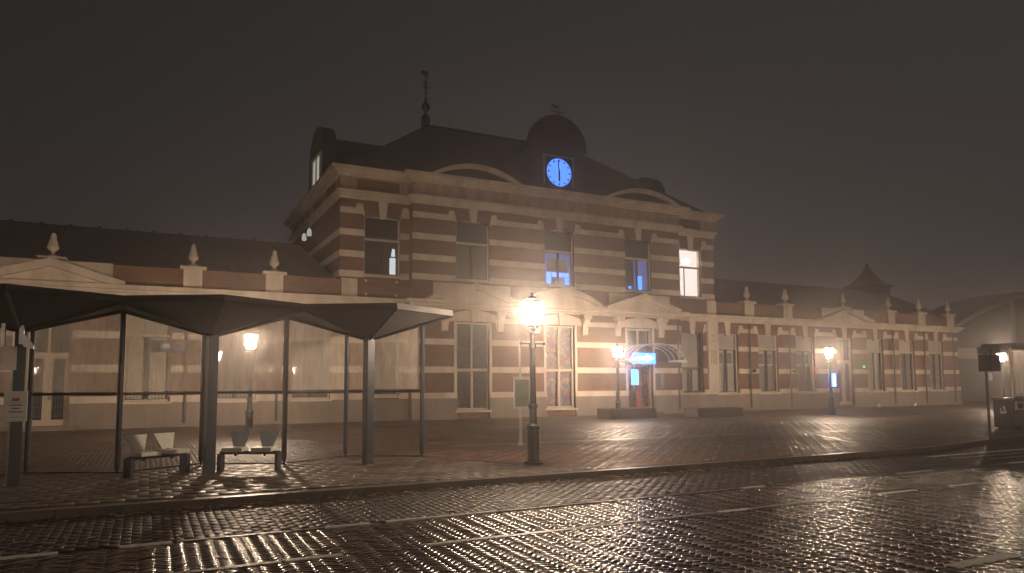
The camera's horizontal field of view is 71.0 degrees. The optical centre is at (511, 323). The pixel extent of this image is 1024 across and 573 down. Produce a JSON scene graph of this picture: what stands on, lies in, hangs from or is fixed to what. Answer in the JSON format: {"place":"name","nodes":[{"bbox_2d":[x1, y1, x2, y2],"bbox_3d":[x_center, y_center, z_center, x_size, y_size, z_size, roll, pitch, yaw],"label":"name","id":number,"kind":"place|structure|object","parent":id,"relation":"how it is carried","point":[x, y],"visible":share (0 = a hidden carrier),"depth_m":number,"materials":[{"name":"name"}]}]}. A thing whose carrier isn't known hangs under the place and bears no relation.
{"place":"outdoors","nodes":[
{"label":"outdoors","id":0,"kind":"place"},
{"bbox_2d":[0,456,573,509],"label":"pavement","id":1,"kind":"structure","parent":0,"point":[332,474],"depth_m":12.12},
{"bbox_2d":[122,432,190,477],"bbox_3d":[-6.401,2.358,12.933,0.540,0.720,1.140,-3,-6,32],"label":"bench","id":2,"kind":"object","parent":1,"relation":"on","point":[136,443],"visible":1,"depth_m":12.90,"materials":[{"name":"metal"}]},
{"bbox_2d":[0,283,452,486],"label":"bus shelter","id":3,"kind":"object","parent":1,"relation":"on","point":[210,318],"visible":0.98,"depth_m":13.05,"materials":[{"name":"metal"}]},
{"bbox_2d":[3,391,27,421],"bbox_3d":[-8.004,1.334,11.568,0.320,0.490,0.036,2,-5,-27],"label":"notice board","id":4,"kind":"object","parent":3,"relation":"attached to","point":[15,406],"visible":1,"depth_m":11.56,"materials":[{"name":"white paper"}]},
{"bbox_2d":[0,323,33,369],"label":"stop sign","id":5,"kind":"object","parent":3,"relation":"attached to","point":[9,358],"visible":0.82,"depth_m":11.52,"materials":[{"name":"metal"}]},
{"bbox_2d":[217,431,280,470],"bbox_3d":[-4.935,2.400,13.531,1.140,0.720,0.540,0,-5,-2],"label":"bench","id":6,"kind":"object","parent":1,"relation":"on","point":[241,438],"visible":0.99,"depth_m":13.51,"materials":[{"name":"metal"}]},
{"bbox_2d":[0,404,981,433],"bbox_3d":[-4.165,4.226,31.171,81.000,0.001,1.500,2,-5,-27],"label":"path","id":7,"kind":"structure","parent":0,"point":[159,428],"depth_m":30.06,"materials":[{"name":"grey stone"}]},
{"bbox_2d":[0,402,1020,511],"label":"plaza","id":8,"kind":"structure","parent":0,"point":[63,441],"depth_m":25.61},
{"bbox_2d":[241,328,259,434],"bbox_3d":[-8.507,1.871,23.307,0.489,3.440,0.483,-1,-5,12],"label":"street lamp","id":9,"kind":"object","parent":8,"relation":"on","point":[251,337],"visible":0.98,"depth_m":23.25,"materials":[{"name":"metal"}]},
{"bbox_2d":[0,70,963,431],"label":"station building","id":10,"kind":"structure","parent":8,"relation":"on","point":[480,236],"depth_m":34.32,"materials":[{"name":"brick"}]},
{"bbox_2d":[22,323,75,431],"bbox_3d":[-16.792,1.683,25.951,1.940,4.380,0.870,2,-5,-27],"label":"door","id":11,"kind":"structure","parent":10,"relation":"in","point":[53,352],"depth_m":26.22,"materials":[{"name":"beige glass"}]},
{"bbox_2d":[123,314,171,403],"bbox_3d":[-13.985,1.342,27.563,1.760,3.460,0.440,2,-5,-27],"label":"window","id":12,"kind":"structure","parent":10,"relation":"in","point":[140,374],"depth_m":27.67,"materials":[{"name":"beige glass"}]},
{"bbox_2d":[160,340,170,350],"bbox_3d":[-13.249,0.847,27.452,0.380,0.420,0.040,2,-5,-27],"label":"wall sign","id":13,"kind":"object","parent":10,"relation":"attached to","point":[165,345],"visible":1,"depth_m":27.43,"materials":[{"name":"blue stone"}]},
{"bbox_2d":[172,341,185,350],"bbox_3d":[-12.847,0.862,27.655,0.480,0.360,0.040,2,-5,-27],"label":"wall sign","id":14,"kind":"object","parent":10,"relation":"attached to","point":[178,345],"visible":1,"depth_m":27.65,"materials":[{"name":"blue paint"}]},
{"bbox_2d":[217,327,256,402],"bbox_3d":[-11.194,1.445,28.976,1.760,3.460,0.440,2,-5,-27],"label":"window","id":15,"kind":"structure","parent":10,"relation":"in","point":[232,347],"depth_m":29.09,"materials":[{"name":"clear glass"}]},
{"bbox_2d":[302,203,306,240],"bbox_3d":[-10.614,-5.195,36.688,0.260,1.930,0.247,2,-5,-27],"label":"pendant lamp","id":16,"kind":"object","parent":10,"relation":"hanging from","point":[304,238],"visible":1,"depth_m":36.62,"materials":[{"name":"metal"}]},
{"bbox_2d":[307,200,311,235],"bbox_3d":[-10.026,-5.294,35.533,0.260,1.930,0.247,2,-5,-27],"label":"pendant lamp","id":17,"kind":"object","parent":10,"relation":"hanging from","point":[309,232],"visible":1,"depth_m":35.44,"materials":[{"name":"metal"}]},
{"bbox_2d":[289,321,331,401],"bbox_3d":[-8.519,1.544,30.331,1.760,3.460,0.440,2,-5,-27],"label":"window","id":18,"kind":"structure","parent":10,"relation":"in","point":[309,354],"depth_m":30.45,"materials":[{"name":"beige glass"}]},
{"bbox_2d":[360,334,400,397],"bbox_3d":[-5.835,1.598,31.694,1.840,3.350,0.440,2,-5,-27],"label":"window","id":19,"kind":"structure","parent":10,"relation":"in","point":[386,372],"depth_m":31.99,"materials":[{"name":"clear glass"}]},
{"bbox_2d":[362,217,402,278],"bbox_3d":[-5.835,-3.408,32.125,1.820,2.760,0.440,2,-5,-27],"label":"window","id":20,"kind":"structure","parent":10,"relation":"in","point":[377,251],"depth_m":32.18,"materials":[{"name":"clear glass"}]},
{"bbox_2d":[389,258,395,274],"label":"lit window","id":21,"kind":"structure","parent":10,"relation":"in","point":[392,260],"depth_m":32.49,"materials":[{"name":"white glass"}]},
{"bbox_2d":[455,221,491,282],"bbox_3d":[-1.873,-3.368,33.578,1.860,2.920,0.440,2,-5,-27],"label":"window","id":22,"kind":"structure","parent":10,"relation":"in","point":[471,258],"depth_m":33.68,"materials":[{"name":"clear glass"}]},
{"bbox_2d":[455,322,491,412],"bbox_3d":[-1.845,2.013,33.129,1.800,4.120,0.440,2,-5,-27],"label":"window","id":23,"kind":"structure","parent":10,"relation":"in","point":[472,338],"depth_m":33.33,"materials":[{"name":"beige glass"}]},
{"bbox_2d":[543,230,576,288],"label":"window","id":24,"kind":"structure","parent":10,"relation":"in","point":[548,254],"depth_m":35.76,"materials":[{"name":"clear glass"}]},
{"bbox_2d":[546,326,577,410],"bbox_3d":[2.319,2.167,35.237,1.800,4.120,0.440,2,-5,-27],"label":"window","id":25,"kind":"structure","parent":10,"relation":"in","point":[559,339],"depth_m":35.46,"materials":[{"name":"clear glass"}]},
{"bbox_2d":[631,370,638,384],"bbox_3d":[6.279,2.737,36.666,0.350,0.780,0.120,2,-5,-27],"label":"light box sign","id":26,"kind":"object","parent":10,"relation":"attached to","point":[634,377],"visible":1,"depth_m":36.61,"materials":[{"name":"blue plastic"}]},
{"bbox_2d":[625,238,653,293],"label":"window","id":27,"kind":"structure","parent":10,"relation":"in","point":[629,262],"depth_m":37.88,"materials":[{"name":"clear glass"}]},
{"bbox_2d":[632,353,655,363],"bbox_3d":[6.658,1.758,36.200,1.380,0.550,0.160,2,-5,-27],"label":"arrow sign","id":28,"kind":"object","parent":10,"relation":"attached to","point":[647,358],"visible":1,"depth_m":36.16,"materials":[{"name":"plastic"}]},
{"bbox_2d":[627,329,662,413],"bbox_3d":[6.679,2.475,37.281,2.100,4.440,0.870,2,-5,-27],"label":"door","id":29,"kind":"structure","parent":10,"relation":"in","point":[640,395],"depth_m":37.66,"materials":[{"name":"beige glass"}]},
{"bbox_2d":[659,374,663,387],"bbox_3d":[7.887,3.014,37.802,0.300,0.700,0.045,2,-5,-27],"label":"notice case","id":30,"kind":"object","parent":10,"relation":"attached to","point":[661,380],"visible":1,"depth_m":37.77,"materials":[{"name":"white glass"}]},
{"bbox_2d":[679,249,703,298],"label":"window","id":31,"kind":"structure","parent":10,"relation":"in","point":[688,272],"depth_m":40.35,"materials":[{"name":"white glass"}]},
{"bbox_2d":[681,332,706,394],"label":"window","id":32,"kind":"structure","parent":10,"relation":"in","point":[691,370],"depth_m":39.92,"materials":[{"name":"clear glass"}]},
{"bbox_2d":[719,350,723,365],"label":"poster","id":33,"kind":"object","parent":10,"relation":"attached to","point":[721,357],"visible":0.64,"depth_m":40.87,"materials":[{"name":"beige paper"}]},
{"bbox_2d":[727,351,732,365],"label":"poster","id":34,"kind":"object","parent":10,"relation":"attached to","point":[729,359],"visible":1,"depth_m":41.15,"materials":[{"name":"beige paper"}]},
{"bbox_2d":[718,334,741,394],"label":"window","id":35,"kind":"structure","parent":10,"relation":"in","point":[727,374],"depth_m":41.07,"materials":[{"name":"beige glass"}]},
{"bbox_2d":[758,351,763,365],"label":"poster","id":36,"kind":"object","parent":10,"relation":"attached to","point":[761,357],"visible":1,"depth_m":42.26,"materials":[{"name":"beige paper"}]},
{"bbox_2d":[767,351,772,365],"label":"poster","id":37,"kind":"object","parent":10,"relation":"attached to","point":[769,358],"visible":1,"depth_m":42.57,"materials":[{"name":"beige paper"}]},
{"bbox_2d":[758,335,781,393],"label":"window","id":38,"kind":"structure","parent":10,"relation":"in","point":[767,382],"depth_m":42.49,"materials":[{"name":"beige glass"}]},
{"bbox_2d":[804,352,808,365],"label":"poster","id":39,"kind":"object","parent":10,"relation":"attached to","point":[806,357],"visible":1,"depth_m":43.97,"materials":[{"name":"beige paper"}]},
{"bbox_2d":[795,336,818,393],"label":"window","id":40,"kind":"structure","parent":10,"relation":"in","point":[802,345],"depth_m":43.88,"materials":[{"name":"beige glass"}]},
{"bbox_2d":[831,373,836,386],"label":"light box sign","id":41,"kind":"object","parent":10,"relation":"attached to","point":[833,377],"visible":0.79,"depth_m":44.22,"materials":[{"name":"blue plastic"}]},
{"bbox_2d":[836,338,863,407],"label":"door","id":42,"kind":"structure","parent":10,"relation":"in","point":[843,369],"depth_m":45.39,"materials":[{"name":"wood"}]},
{"bbox_2d":[866,339,886,392],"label":"window","id":43,"kind":"structure","parent":10,"relation":"in","point":[873,347],"depth_m":46.78,"materials":[{"name":"beige glass"}]},
{"bbox_2d":[899,340,918,391],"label":"window","id":44,"kind":"structure","parent":10,"relation":"in","point":[905,350],"depth_m":48.24,"materials":[{"name":"beige glass"}]},
{"bbox_2d":[928,341,946,391],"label":"window","id":45,"kind":"structure","parent":10,"relation":"in","point":[934,349],"depth_m":49.64,"materials":[{"name":"beige glass"}]},
{"bbox_2d":[513,338,529,444],"bbox_3d":[0.234,1.766,18.765,0.480,2.800,0.171,2,-5,-27],"label":"timetable sign","id":46,"kind":"object","parent":8,"relation":"on","point":[521,392],"visible":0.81,"depth_m":18.69,"materials":[{"name":"metal"}]},
{"bbox_2d":[612,343,621,408],"bbox_3d":[4.807,2.578,32.620,0.489,3.440,0.483,0,-5,-6],"label":"street lamp","id":47,"kind":"object","parent":8,"relation":"on","point":[617,350],"visible":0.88,"depth_m":32.57,"materials":[{"name":"metal"}]},
{"bbox_2d":[597,407,655,418],"bbox_3d":[5.238,4.093,32.766,2.500,0.460,1.100,2,-5,-27],"label":"planter","id":48,"kind":"object","parent":8,"relation":"on","point":[625,413],"visible":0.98,"depth_m":32.29,"materials":[{"name":"concrete"}]},
{"bbox_2d":[684,407,742,416],"bbox_3d":[9.634,4.220,34.263,2.800,0.410,1.000,2,-5,-27],"label":"planter","id":49,"kind":"object","parent":8,"relation":"on","point":[713,411],"visible":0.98,"depth_m":33.77,"materials":[{"name":"concrete"}]},
{"bbox_2d":[824,345,835,414],"bbox_3d":[15.658,2.746,35.321,0.489,3.440,0.483,0,-5,-9],"label":"street lamp","id":50,"kind":"object","parent":8,"relation":"on","point":[828,350],"visible":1,"depth_m":35.25,"materials":[{"name":"metal"}]},
{"bbox_2d":[932,292,1023,402],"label":"arched hall","id":51,"kind":"structure","parent":8,"relation":"on","point":[994,319],"depth_m":56.24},
{"bbox_2d":[982,343,1023,397],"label":"glass kiosk","id":52,"kind":"object","parent":8,"relation":"on","point":[1011,348],"visible":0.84,"depth_m":29.47,"materials":[{"name":"glass"}]},
{"bbox_2d":[1000,351,1006,397],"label":"street lamp","id":53,"kind":"object","parent":8,"relation":"on","point":[1002,358],"visible":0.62,"depth_m":42.72,"materials":[{"name":"metal"}]},
{"bbox_2d":[0,442,1023,572],"bbox_3d":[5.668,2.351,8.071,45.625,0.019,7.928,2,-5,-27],"label":"road","id":54,"kind":"structure","parent":0,"point":[286,545],"depth_m":7.79,"materials":[{"name":"brick"}]},
{"bbox_2d":[0,440,1023,556],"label":"parking lane","id":55,"kind":"structure","parent":54,"relation":"on","point":[610,485],"depth_m":10.27,"materials":[{"name":"brick"}]},
{"bbox_2d":[0,431,984,553],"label":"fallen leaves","id":56,"kind":"object","parent":55,"relation":"on","point":[371,494],"visible":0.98,"depth_m":11.03,"materials":[{"name":"brown plant"}]},
{"bbox_2d":[927,449,1023,457],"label":"lane line","id":57,"kind":"object","parent":55,"relation":"on","point":[974,453],"visible":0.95,"depth_m":16.86,"materials":[{"name":"paint"}]},
{"bbox_2d":[949,452,1023,458],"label":"lane line","id":58,"kind":"object","parent":55,"relation":"on","point":[987,455],"visible":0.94,"depth_m":16.34,"materials":[{"name":"white paint"}]},
{"bbox_2d":[0,435,1023,522],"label":"kerb","id":59,"kind":"structure","parent":54,"relation":"on","point":[64,512],"depth_m":11.55,"materials":[{"name":"grey stone"}]},
{"bbox_2d":[977,347,1000,439],"bbox_3d":[13.162,1.913,19.716,0.662,2.530,0.091,0,-5,-4],"label":"bus stop sign","id":60,"kind":"object","parent":59,"relation":"on","point":[988,359],"visible":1,"depth_m":19.75,"materials":[{"name":"metal"}]},
{"bbox_2d":[0,461,1023,559],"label":"lane line","id":61,"kind":"object","parent":54,"relation":"on","point":[169,542],"visible":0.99,"depth_m":8.75,"materials":[{"name":"paint"}]},
{"bbox_2d":[171,494,878,572],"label":"lane line","id":62,"kind":"object","parent":54,"relation":"on","point":[272,562],"visible":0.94,"depth_m":8.57,"materials":[{"name":"white paint"}]},
{"bbox_2d":[177,463,1009,542],"bbox_3d":[2.316,2.603,10.850,17.896,0.021,0.070,2,-5,-27],"label":"lane line","id":63,"kind":"object","parent":54,"relation":"on","point":[323,528],"visible":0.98,"depth_m":10.29,"materials":[{"name":"white paint"}]},
{"bbox_2d":[283,477,1023,561],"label":"lane line","id":64,"kind":"object","parent":54,"relation":"on","point":[427,544],"visible":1,"depth_m":7.81,"materials":[{"name":"paint"}]},
{"bbox_2d":[945,552,1020,567],"bbox_3d":[4.438,2.249,6.796,13.196,0.021,0.120,2,-5,-27],"label":"lane line","id":65,"kind":"object","parent":54,"relation":"on","point":[982,560],"visible":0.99,"depth_m":6.79,"materials":[{"name":"paint"}]},
{"bbox_2d":[0,415,1023,477],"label":"plaza paving","id":66,"kind":"structure","parent":0,"point":[610,450],"depth_m":18.48,"materials":[{"name":"brick"}]},
{"bbox_2d":[0,443,339,457],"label":"gutter","id":67,"kind":"object","parent":66,"relation":"on","point":[190,449],"visible":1,"depth_m":17.04,"materials":[{"name":"grey stone"}]},
{"bbox_2d":[519,292,544,464],"bbox_3d":[0.416,1.080,14.403,0.489,3.440,0.483,-2,-5,18],"label":"street lamp","id":68,"kind":"object","parent":66,"relation":"on","point":[532,307],"visible":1,"depth_m":14.34,"materials":[{"name":"metal"}]},
{"bbox_2d":[448,434,738,446],"bbox_3d":[2.756,3.266,20.231,9.616,0.001,0.280,2,-5,-24],"label":"gutter","id":69,"kind":"object","parent":66,"relation":"on","point":[592,440],"visible":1,"depth_m":19.93,"materials":[{"name":"grey stone"}]},
{"bbox_2d":[810,433,859,443],"bbox_3d":[9.050,3.232,20.262,0.140,0.001,4.161,-1,-5,6],"label":"gutter","id":70,"kind":"object","parent":66,"relation":"on","point":[835,438],"visible":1,"depth_m":20.10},
{"bbox_2d":[811,427,906,432],"bbox_3d":[11.467,3.502,23.608,5.001,0.001,0.140,2,-5,-28],"label":"gutter","id":71,"kind":"object","parent":66,"relation":"on","point":[854,430],"visible":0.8,"depth_m":23.43,"materials":[{"name":"grey stone"}]},
{"bbox_2d":[992,397,1023,429],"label":"litter bin","id":72,"kind":"object","parent":66,"relation":"on","point":[1008,413],"visible":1,"depth_m":23.72,"materials":[{"name":"metal"}]},
{"bbox_2d":[1015,411,1023,426],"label":"door","id":73,"kind":"structure","parent":72,"relation":"in","point":[1019,415],"depth_m":23.61,"materials":[{"name":"grey metal"}]},
{"bbox_2d":[0,0,1023,309],"label":"sky","id":74,"kind":"structure","parent":0,"point":[831,139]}
]}

